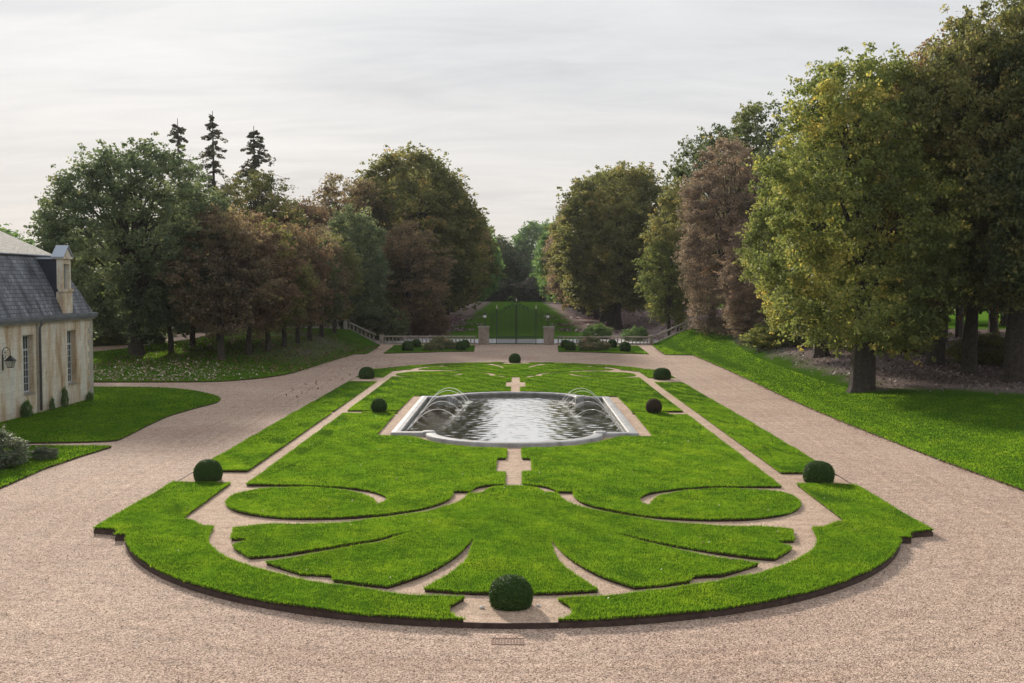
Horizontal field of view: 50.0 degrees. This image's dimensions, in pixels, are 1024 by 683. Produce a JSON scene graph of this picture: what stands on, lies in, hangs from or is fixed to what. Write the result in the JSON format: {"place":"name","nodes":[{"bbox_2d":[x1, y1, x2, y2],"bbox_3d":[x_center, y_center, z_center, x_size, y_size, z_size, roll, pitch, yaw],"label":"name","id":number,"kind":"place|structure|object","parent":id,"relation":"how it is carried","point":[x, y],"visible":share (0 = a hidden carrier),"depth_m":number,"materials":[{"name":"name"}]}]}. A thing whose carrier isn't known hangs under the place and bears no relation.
{"place":"outdoors","nodes":[
{"label":"outdoors","id":0,"kind":"place"},
{"bbox_2d":[0,445,110,488],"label":"lawn","id":1,"kind":"structure","parent":0,"point":[51,465],"depth_m":42.50,"materials":[{"name":"plant"}]},
{"bbox_2d":[0,424,33,469],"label":"flowering shrub","id":2,"kind":"object","parent":1,"relation":"on","point":[8,441],"visible":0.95,"depth_m":41.29,"materials":[{"name":"plant"}]},
{"bbox_2d":[29,444,60,459],"bbox_3d":[-18.398,4.419,43.299,1.096,0.757,1.185,1,3,20],"label":"flowering shrub","id":3,"kind":"object","parent":1,"relation":"on","point":[45,451],"visible":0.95,"depth_m":43.06,"materials":[{"name":"green plant"}]},
{"bbox_2d":[0,387,218,443],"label":"lawn","id":4,"kind":"structure","parent":0,"point":[98,424],"depth_m":56.81,"materials":[{"name":"plant"}]},
{"bbox_2d":[93,328,232,350],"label":"path","id":5,"kind":"structure","parent":0,"point":[177,338],"depth_m":99.98,"materials":[{"name":"beige gravel"}]},
{"bbox_2d":[93,328,379,382],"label":"lawn","id":6,"kind":"structure","parent":0,"point":[353,337],"depth_m":93.45,"materials":[{"name":"plant"}]},
{"bbox_2d":[23,131,246,355],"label":"broadleaf tree","id":7,"kind":"object","parent":6,"relation":"on","point":[133,251],"visible":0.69,"depth_m":87.83,"materials":[{"name":"green plant"}]},
{"bbox_2d":[112,214,210,351],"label":"tree","id":8,"kind":"object","parent":6,"relation":"on","point":[170,338],"visible":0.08,"depth_m":93.66,"materials":[{"name":"brown plant"}]},
{"bbox_2d":[93,358,282,380],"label":"wildflowers","id":9,"kind":"object","parent":6,"relation":"on","point":[146,372],"visible":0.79,"depth_m":81.47,"materials":[{"name":"white plant"}]},
{"bbox_2d":[154,197,287,359],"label":"tree","id":10,"kind":"object","parent":6,"relation":"on","point":[224,301],"visible":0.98,"depth_m":88.21,"materials":[{"name":"brown plant"}]},
{"bbox_2d":[93,329,376,371],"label":"fallen leaves","id":11,"kind":"object","parent":6,"relation":"on","point":[238,340],"visible":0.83,"depth_m":96.43,"materials":[{"name":"brown plant"}]},
{"bbox_2d":[197,201,307,354],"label":"tree","id":12,"kind":"object","parent":6,"relation":"on","point":[263,318],"visible":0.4,"depth_m":93.40,"materials":[{"name":"brown plant"}]},
{"bbox_2d":[230,214,321,351],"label":"tree","id":13,"kind":"object","parent":6,"relation":"on","point":[298,302],"visible":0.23,"depth_m":97.97,"materials":[{"name":"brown plant"}]},
{"bbox_2d":[261,216,331,347],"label":"tree","id":14,"kind":"object","parent":6,"relation":"on","point":[299,250],"visible":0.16,"depth_m":101.99,"materials":[{"name":"brown plant"}]},
{"bbox_2d":[278,217,342,343],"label":"tree","id":15,"kind":"object","parent":6,"relation":"on","point":[322,269],"visible":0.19,"depth_m":105.85,"materials":[{"name":"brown plant"}]},
{"bbox_2d":[291,223,344,340],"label":"tree","id":16,"kind":"object","parent":6,"relation":"on","point":[336,304],"visible":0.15,"depth_m":109.93,"materials":[{"name":"green plant"}]},
{"bbox_2d":[307,226,355,336],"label":"tree","id":17,"kind":"object","parent":6,"relation":"on","point":[337,250],"visible":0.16,"depth_m":114.19,"materials":[{"name":"green plant"}]},
{"bbox_2d":[324,228,366,333],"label":"tree","id":18,"kind":"object","parent":6,"relation":"on","point":[352,262],"visible":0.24,"depth_m":119.43,"materials":[{"name":"green plant"}]},
{"bbox_2d":[217,411,327,472],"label":"lawn","id":19,"kind":"structure","parent":0,"point":[282,440],"depth_m":47.20,"materials":[{"name":"plant"}]},
{"bbox_2d":[95,482,463,621],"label":"lawn","id":20,"kind":"structure","parent":0,"point":[248,584],"depth_m":25.15,"materials":[{"name":"plant"}]},
{"bbox_2d":[303,381,374,411],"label":"lawn","id":21,"kind":"structure","parent":0,"point":[348,396],"depth_m":67.90,"materials":[{"name":"plant"}]},
{"bbox_2d":[228,413,505,519],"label":"lawn","id":22,"kind":"structure","parent":0,"point":[316,444],"depth_m":38.55,"materials":[{"name":"plant"}]},
{"bbox_2d":[348,371,510,411],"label":"lawn","id":23,"kind":"structure","parent":0,"point":[385,391],"depth_m":72.94,"materials":[{"name":"plant"}]},
{"bbox_2d":[384,345,474,353],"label":"lawn","id":24,"kind":"structure","parent":0,"point":[471,348],"depth_m":113.02,"materials":[{"name":"plant"}]},
{"bbox_2d":[357,362,503,377],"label":"lawn","id":25,"kind":"structure","parent":0,"point":[403,367],"depth_m":90.10,"materials":[{"name":"plant"}]},
{"bbox_2d":[478,326,489,344],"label":"gate pier","id":26,"kind":"structure","parent":0,"point":[483,335],"depth_m":125.01,"materials":[{"name":"stone"}]},
{"bbox_2d":[0,0,1019,283],"label":"sky","id":27,"kind":"structure","parent":0,"point":[526,97],"materials":[{"name":"white"}]},
{"bbox_2d":[0,344,1023,682],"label":"gravel court","id":28,"kind":"object","parent":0,"point":[170,448],"visible":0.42,"depth_m":23.58,"materials":[{"name":"beige gravel"}]},
{"bbox_2d":[0,231,97,421],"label":"stone house","id":29,"kind":"structure","parent":28,"relation":"on","point":[47,314],"depth_m":59.83,"materials":[{"name":"stone"}]},
{"bbox_2d":[22,335,35,394],"bbox_3d":[-25.413,1.202,57.372,0.460,3.095,1.294,0,3,0],"label":"window","id":30,"kind":"structure","parent":29,"relation":"in","point":[24,337],"depth_m":57.71,"materials":[{"name":"grey"}]},
{"bbox_2d":[67,330,77,384],"bbox_3d":[-25.385,0.905,62.964,0.460,3.095,1.194,0,3,0],"label":"window","id":31,"kind":"structure","parent":29,"relation":"in","point":[70,382],"depth_m":63.38,"materials":[{"name":"grey"}]},
{"bbox_2d":[0,335,647,487],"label":"grass","id":32,"kind":"structure","parent":28,"relation":"on","point":[81,419],"depth_m":63.86,"materials":[{"name":"green plant"}]},
{"bbox_2d":[0,457,1023,682],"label":"gravel stones","id":33,"kind":"object","parent":28,"relation":"on","point":[501,629],"visible":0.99,"depth_m":22.06,"materials":[{"name":"beige gravel"}]},
{"bbox_2d":[94,362,932,628],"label":"kerb","id":34,"kind":"structure","parent":28,"relation":"on","point":[547,625],"depth_m":23.11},
{"bbox_2d":[95,348,1023,492],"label":"fallen leaves","id":35,"kind":"object","parent":28,"relation":"on","point":[759,386],"visible":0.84,"depth_m":61.83,"materials":[{"name":"brown plant"}]},
{"bbox_2d":[93,362,933,620],"bbox_3d":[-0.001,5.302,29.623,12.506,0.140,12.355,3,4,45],"label":"lawn","id":36,"kind":"structure","parent":0,"point":[348,582],"depth_m":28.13,"materials":[{"name":"plant"}]},
{"bbox_2d":[180,362,847,622],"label":"gravel path","id":37,"kind":"structure","parent":0,"point":[806,516],"depth_m":32.21,"materials":[{"name":"beige gravel"}]},
{"bbox_2d":[193,458,222,481],"bbox_3d":[-10.606,4.493,38.348,1.021,0.800,1.027,-2,4,-39],"label":"box bush","id":38,"kind":"object","parent":37,"relation":"on","point":[207,470],"visible":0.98,"depth_m":38.01,"materials":[{"name":"green plant"}]},
{"bbox_2d":[358,367,374,378],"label":"box bush","id":39,"kind":"object","parent":37,"relation":"on","point":[366,373],"visible":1,"depth_m":78.89,"materials":[{"name":"green plant"}]},
{"bbox_2d":[370,398,387,411],"bbox_3d":[-7.042,3.401,58.201,0.924,0.857,0.895,2,4,32],"label":"box bush","id":40,"kind":"object","parent":37,"relation":"on","point":[378,404],"visible":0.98,"depth_m":57.91,"materials":[{"name":"green plant"}]},
{"bbox_2d":[488,573,533,610],"bbox_3d":[-0.018,5.344,23.519,0.977,0.711,0.983,1,3,21],"label":"box bush","id":41,"kind":"object","parent":37,"relation":"on","point":[511,592],"visible":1,"depth_m":23.20,"materials":[{"name":"green plant"}]},
{"bbox_2d":[390,392,638,447],"bbox_3d":[0.149,3.994,57.168,11.160,0.760,22.052,0,3,0],"label":"fountain basin","id":42,"kind":"object","parent":37,"relation":"on","point":[433,436],"visible":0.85,"depth_m":50.01,"materials":[{"name":"stone"}]},
{"bbox_2d":[405,396,624,441],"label":"water","id":43,"kind":"structure","parent":42,"relation":"in","point":[514,418],"depth_m":56.04,"materials":[{"name":"liquid"}]},
{"bbox_2d":[645,398,661,412],"bbox_3d":[7.505,3.428,58.123,0.924,0.879,0.895,-1,3,-12],"label":"box bush","id":44,"kind":"object","parent":37,"relation":"on","point":[653,405],"visible":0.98,"depth_m":57.84,"materials":[{"name":"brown plant"}]},
{"bbox_2d":[653,367,670,379],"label":"box bush","id":45,"kind":"object","parent":37,"relation":"on","point":[659,373],"visible":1,"depth_m":78.73,"materials":[{"name":"green plant"}]},
{"bbox_2d":[802,460,834,483],"bbox_3d":[10.675,4.542,38.239,1.108,0.811,1.115,1,3,7],"label":"box bush","id":46,"kind":"object","parent":37,"relation":"on","point":[817,471],"visible":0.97,"depth_m":37.88,"materials":[{"name":"green plant"}]},
{"bbox_2d":[418,363,612,376],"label":"lawn","id":47,"kind":"structure","parent":0,"point":[527,371],"depth_m":87.57,"materials":[{"name":"plant"}]},
{"bbox_2d":[489,298,543,344],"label":"iron gate","id":48,"kind":"structure","parent":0,"point":[523,337],"depth_m":125.47,"materials":[{"name":"grey metal"}]},
{"bbox_2d":[384,339,657,343],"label":"road","id":49,"kind":"structure","parent":0,"point":[556,341],"depth_m":133.62,"materials":[{"name":"grey gravel"}]},
{"bbox_2d":[543,326,554,344],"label":"gate pier","id":50,"kind":"structure","parent":0,"point":[548,336],"depth_m":124.97,"materials":[{"name":"stone"}]},
{"bbox_2d":[520,371,681,412],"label":"lawn","id":51,"kind":"structure","parent":0,"point":[629,399],"depth_m":72.43,"materials":[{"name":"plant"}]},
{"bbox_2d":[557,345,646,353],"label":"lawn","id":52,"kind":"structure","parent":0,"point":[633,348],"depth_m":113.56,"materials":[{"name":"plant"}]},
{"bbox_2d":[529,362,674,377],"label":"lawn","id":53,"kind":"structure","parent":0,"point":[639,370],"depth_m":90.09,"materials":[{"name":"plant"}]},
{"bbox_2d":[226,293,1005,343],"bbox_3d":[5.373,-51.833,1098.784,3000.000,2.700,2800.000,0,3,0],"label":"ground","id":54,"kind":"structure","parent":0,"point":[553,309],"depth_m":195.56,"materials":[{"name":"green plant"}]},
{"bbox_2d":[0,223,35,245],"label":"background tree","id":55,"kind":"object","parent":54,"relation":"on","point":[14,234],"visible":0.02,"depth_m":160.44,"materials":[{"name":"green plant"}]},
{"bbox_2d":[69,214,157,293],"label":"background tree","id":56,"kind":"object","parent":54,"relation":"on","point":[89,231],"visible":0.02,"depth_m":162.98,"materials":[{"name":"green plant"}]},
{"bbox_2d":[93,314,167,346],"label":"hedge","id":57,"kind":"object","parent":54,"relation":"on","point":[115,339],"visible":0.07,"depth_m":99.01,"materials":[{"name":"green plant"}]},
{"bbox_2d":[143,118,199,240],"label":"conifer","id":58,"kind":"object","parent":54,"relation":"on","point":[181,131],"visible":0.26,"depth_m":148.69,"materials":[{"name":"green plant"}]},
{"bbox_2d":[193,111,236,206],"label":"conifer","id":59,"kind":"object","parent":54,"relation":"on","point":[210,152],"visible":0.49,"depth_m":148.78,"materials":[{"name":"green plant"}]},
{"bbox_2d":[202,168,318,231],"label":"broadleaf tree","id":60,"kind":"object","parent":54,"relation":"on","point":[265,182],"visible":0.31,"depth_m":133.12,"materials":[{"name":"green plant"}]},
{"bbox_2d":[231,126,289,219],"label":"conifer","id":61,"kind":"object","parent":54,"relation":"on","point":[255,163],"visible":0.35,"depth_m":148.85,"materials":[{"name":"green plant"}]},
{"bbox_2d":[260,199,338,239],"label":"broadleaf tree","id":62,"kind":"object","parent":54,"relation":"on","point":[311,210],"visible":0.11,"depth_m":137.76,"materials":[{"name":"green plant"}]},
{"bbox_2d":[300,170,393,248],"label":"broadleaf tree","id":63,"kind":"object","parent":54,"relation":"on","point":[330,190],"visible":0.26,"depth_m":146.62,"materials":[{"name":"brown plant"}]},
{"bbox_2d":[321,200,394,331],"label":"broadleaf tree","id":64,"kind":"object","parent":54,"relation":"on","point":[375,279],"visible":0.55,"depth_m":127.03,"materials":[{"name":"green plant"}]},
{"bbox_2d":[343,231,400,321],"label":"broadleaf tree","id":65,"kind":"object","parent":54,"relation":"on","point":[397,283],"visible":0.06,"depth_m":139.85,"materials":[{"name":"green plant"}]},
{"bbox_2d":[341,293,410,340],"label":"bush","id":66,"kind":"object","parent":54,"relation":"on","point":[378,324],"visible":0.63,"depth_m":131.53,"materials":[{"name":"green plant"}]},
{"bbox_2d":[366,213,457,337],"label":"broadleaf tree","id":67,"kind":"object","parent":54,"relation":"on","point":[400,242],"visible":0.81,"depth_m":138.82,"materials":[{"name":"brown plant"}]},
{"bbox_2d":[337,141,500,324],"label":"avenue tree","id":68,"kind":"object","parent":54,"relation":"on","point":[467,224],"visible":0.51,"depth_m":152.75,"materials":[{"name":"green plant"}]},
{"bbox_2d":[396,297,451,335],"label":"bush","id":69,"kind":"object","parent":54,"relation":"on","point":[426,327],"visible":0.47,"depth_m":144.01,"materials":[{"name":"brown plant"}]},
{"bbox_2d":[379,335,475,343],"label":"balustrade","id":70,"kind":"object","parent":54,"relation":"on","point":[381,339],"visible":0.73,"depth_m":125.48,"materials":[{"name":"stone"}]},
{"bbox_2d":[371,155,494,316],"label":"avenue tree","id":71,"kind":"object","parent":54,"relation":"on","point":[482,259],"visible":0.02,"depth_m":172.63,"materials":[{"name":"green plant"}]},
{"bbox_2d":[444,225,506,314],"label":"avenue tree","id":72,"kind":"object","parent":54,"relation":"on","point":[495,270],"visible":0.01,"depth_m":241.54,"materials":[{"name":"green plant"}]},
{"bbox_2d":[493,234,519,289],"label":"broadleaf tree","id":73,"kind":"object","parent":54,"relation":"on","point":[507,251],"visible":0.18,"depth_m":429.56,"materials":[{"name":"green plant"}]},
{"bbox_2d":[492,276,534,301],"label":"thicket","id":74,"kind":"object","parent":54,"relation":"on","point":[509,291],"visible":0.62,"depth_m":422.29,"materials":[{"name":"green plant"}]},
{"bbox_2d":[507,218,549,295],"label":"broadleaf tree","id":75,"kind":"object","parent":54,"relation":"on","point":[522,241],"visible":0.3,"depth_m":432.92,"materials":[{"name":"green plant"}]},
{"bbox_2d":[510,272,547,301],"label":"thicket","id":76,"kind":"object","parent":54,"relation":"on","point":[523,284],"visible":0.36,"depth_m":421.92,"materials":[{"name":"green plant"}]},
{"bbox_2d":[528,203,581,311],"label":"avenue tree","id":77,"kind":"object","parent":54,"relation":"on","point":[542,244],"visible":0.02,"depth_m":267.63,"materials":[{"name":"green plant"}]},
{"bbox_2d":[360,308,763,339],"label":"fallen leaves","id":78,"kind":"object","parent":54,"relation":"on","point":[560,324],"visible":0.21,"depth_m":181.26,"materials":[{"name":"brown plant"}]},
{"bbox_2d":[542,193,622,319],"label":"avenue tree","id":79,"kind":"object","parent":54,"relation":"on","point":[555,288],"visible":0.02,"depth_m":212.29,"materials":[{"name":"green plant"}]},
{"bbox_2d":[541,165,652,325],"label":"avenue tree","id":80,"kind":"object","parent":54,"relation":"on","point":[547,254],"visible":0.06,"depth_m":178.75,"materials":[{"name":"green plant"}]},
{"bbox_2d":[549,214,644,322],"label":"avenue tree","id":81,"kind":"object","parent":54,"relation":"on","point":[602,319],"visible":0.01,"depth_m":195.57,"materials":[{"name":"green plant"}]},
{"bbox_2d":[581,323,614,338],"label":"bush","id":82,"kind":"object","parent":54,"relation":"on","point":[599,329],"visible":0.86,"depth_m":139.28,"materials":[{"name":"green plant"}]},
{"bbox_2d":[556,335,653,344],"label":"balustrade","id":83,"kind":"object","parent":54,"relation":"on","point":[650,337],"visible":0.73,"depth_m":125.35,"materials":[{"name":"stone"}]},
{"bbox_2d":[549,160,678,329],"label":"avenue tree","id":84,"kind":"object","parent":54,"relation":"on","point":[587,217],"visible":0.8,"depth_m":158.63,"materials":[{"name":"green plant"}]},
{"bbox_2d":[620,325,649,340],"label":"bush","id":85,"kind":"object","parent":54,"relation":"on","point":[639,331],"visible":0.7,"depth_m":133.64,"materials":[{"name":"green plant"}]},
{"bbox_2d":[631,229,701,335],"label":"broadleaf tree","id":86,"kind":"object","parent":54,"relation":"on","point":[660,312],"visible":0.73,"depth_m":132.50,"materials":[{"name":"green plant"}]},
{"bbox_2d":[636,172,716,331],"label":"broadleaf tree","id":87,"kind":"object","parent":54,"relation":"on","point":[670,205],"visible":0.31,"depth_m":134.86,"materials":[{"name":"green plant"}]},
{"bbox_2d":[654,123,734,319],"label":"broadleaf tree","id":88,"kind":"object","parent":54,"relation":"on","point":[675,171],"visible":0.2,"depth_m":147.56,"materials":[{"name":"green plant"}]},
{"bbox_2d":[716,91,800,279],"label":"broadleaf tree","id":89,"kind":"object","parent":54,"relation":"on","point":[745,127],"visible":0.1,"depth_m":137.26,"materials":[{"name":"green plant"}]},
{"bbox_2d":[945,328,1004,365],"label":"bush","id":90,"kind":"object","parent":54,"relation":"on","point":[990,347],"visible":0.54,"depth_m":77.06,"materials":[{"name":"green plant"}]},
{"bbox_2d":[522,414,799,521],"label":"lawn","id":91,"kind":"structure","parent":0,"point":[649,487],"depth_m":37.82,"materials":[{"name":"plant"}]},
{"bbox_2d":[657,382,731,412],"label":"lawn","id":92,"kind":"structure","parent":0,"point":[674,392],"depth_m":67.26,"materials":[{"name":"plant"}]},
{"bbox_2d":[558,483,931,621],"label":"lawn","id":93,"kind":"structure","parent":0,"point":[825,494],"depth_m":25.45,"materials":[{"name":"plant"}]},
{"bbox_2d":[699,412,814,473],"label":"lawn","id":94,"kind":"structure","parent":0,"point":[795,469],"depth_m":45.79,"materials":[{"name":"plant"}]},
{"bbox_2d":[652,329,1023,490],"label":"lawn","id":95,"kind":"structure","parent":0,"point":[828,378],"depth_m":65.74,"materials":[{"name":"plant"}]},
{"bbox_2d":[670,132,785,334],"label":"beech tree","id":96,"kind":"object","parent":95,"relation":"on","point":[697,295],"visible":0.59,"depth_m":115.32,"materials":[{"name":"brown plant"}]},
{"bbox_2d":[713,213,793,341],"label":"beech tree","id":97,"kind":"object","parent":95,"relation":"on","point":[735,301],"visible":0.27,"depth_m":105.39,"materials":[{"name":"brown plant"}]},
{"bbox_2d":[716,143,790,258],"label":"oak tree","id":98,"kind":"object","parent":95,"relation":"on","point":[762,153],"visible":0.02,"depth_m":124.00,"materials":[{"name":"green plant"}]},
{"bbox_2d":[739,321,806,347],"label":"bush","id":99,"kind":"object","parent":95,"relation":"on","point":[763,332],"visible":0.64,"depth_m":98.06,"materials":[{"name":"green plant"}]},
{"bbox_2d":[732,143,882,357],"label":"maple tree","id":100,"kind":"object","parent":95,"relation":"on","point":[759,230],"visible":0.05,"depth_m":85.85,"materials":[{"name":"green plant"}]},
{"bbox_2d":[745,40,984,392],"bbox_3d":[21.580,-7.300,65.842,14.406,21.298,16.900,3,4,44],"label":"maple tree","id":101,"kind":"object","parent":95,"relation":"on","point":[812,236],"visible":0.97,"depth_m":62.86,"materials":[{"name":"green plant"}]},
{"bbox_2d":[714,331,1023,394],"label":"fallen leaves","id":102,"kind":"object","parent":95,"relation":"on","point":[928,370],"visible":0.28,"depth_m":73.02,"materials":[{"name":"brown plant"}]},
{"bbox_2d":[847,54,1008,365],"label":"oak tree","id":103,"kind":"object","parent":95,"relation":"on","point":[938,353],"visible":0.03,"depth_m":75.44,"materials":[{"name":"green plant"}]},
{"bbox_2d":[872,22,1023,374],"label":"oak tree","id":104,"kind":"object","parent":95,"relation":"on","point":[969,350],"visible":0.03,"depth_m":67.75,"materials":[{"name":"green plant"}]},
{"bbox_2d":[894,0,1023,382],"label":"oak tree","id":105,"kind":"object","parent":95,"relation":"on","point":[1011,17],"visible":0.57,"depth_m":61.81,"materials":[{"name":"green plant"}]},
{"bbox_2d":[955,4,987,337],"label":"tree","id":106,"kind":"object","parent":95,"relation":"on","point":[959,327],"visible":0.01,"depth_m":107.50,"materials":[{"name":"green plant"}]},
{"bbox_2d":[948,295,1009,331],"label":"background tree","id":107,"kind":"object","parent":95,"relation":"on","point":[993,323],"depth_m":119.37,"materials":[{"name":"green plant"}]},
{"bbox_2d":[954,29,1023,312],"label":"oak tree","id":108,"kind":"object","parent":95,"relation":"on","point":[1009,263],"visible":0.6,"depth_m":60.00,"materials":[{"name":"green plant"}]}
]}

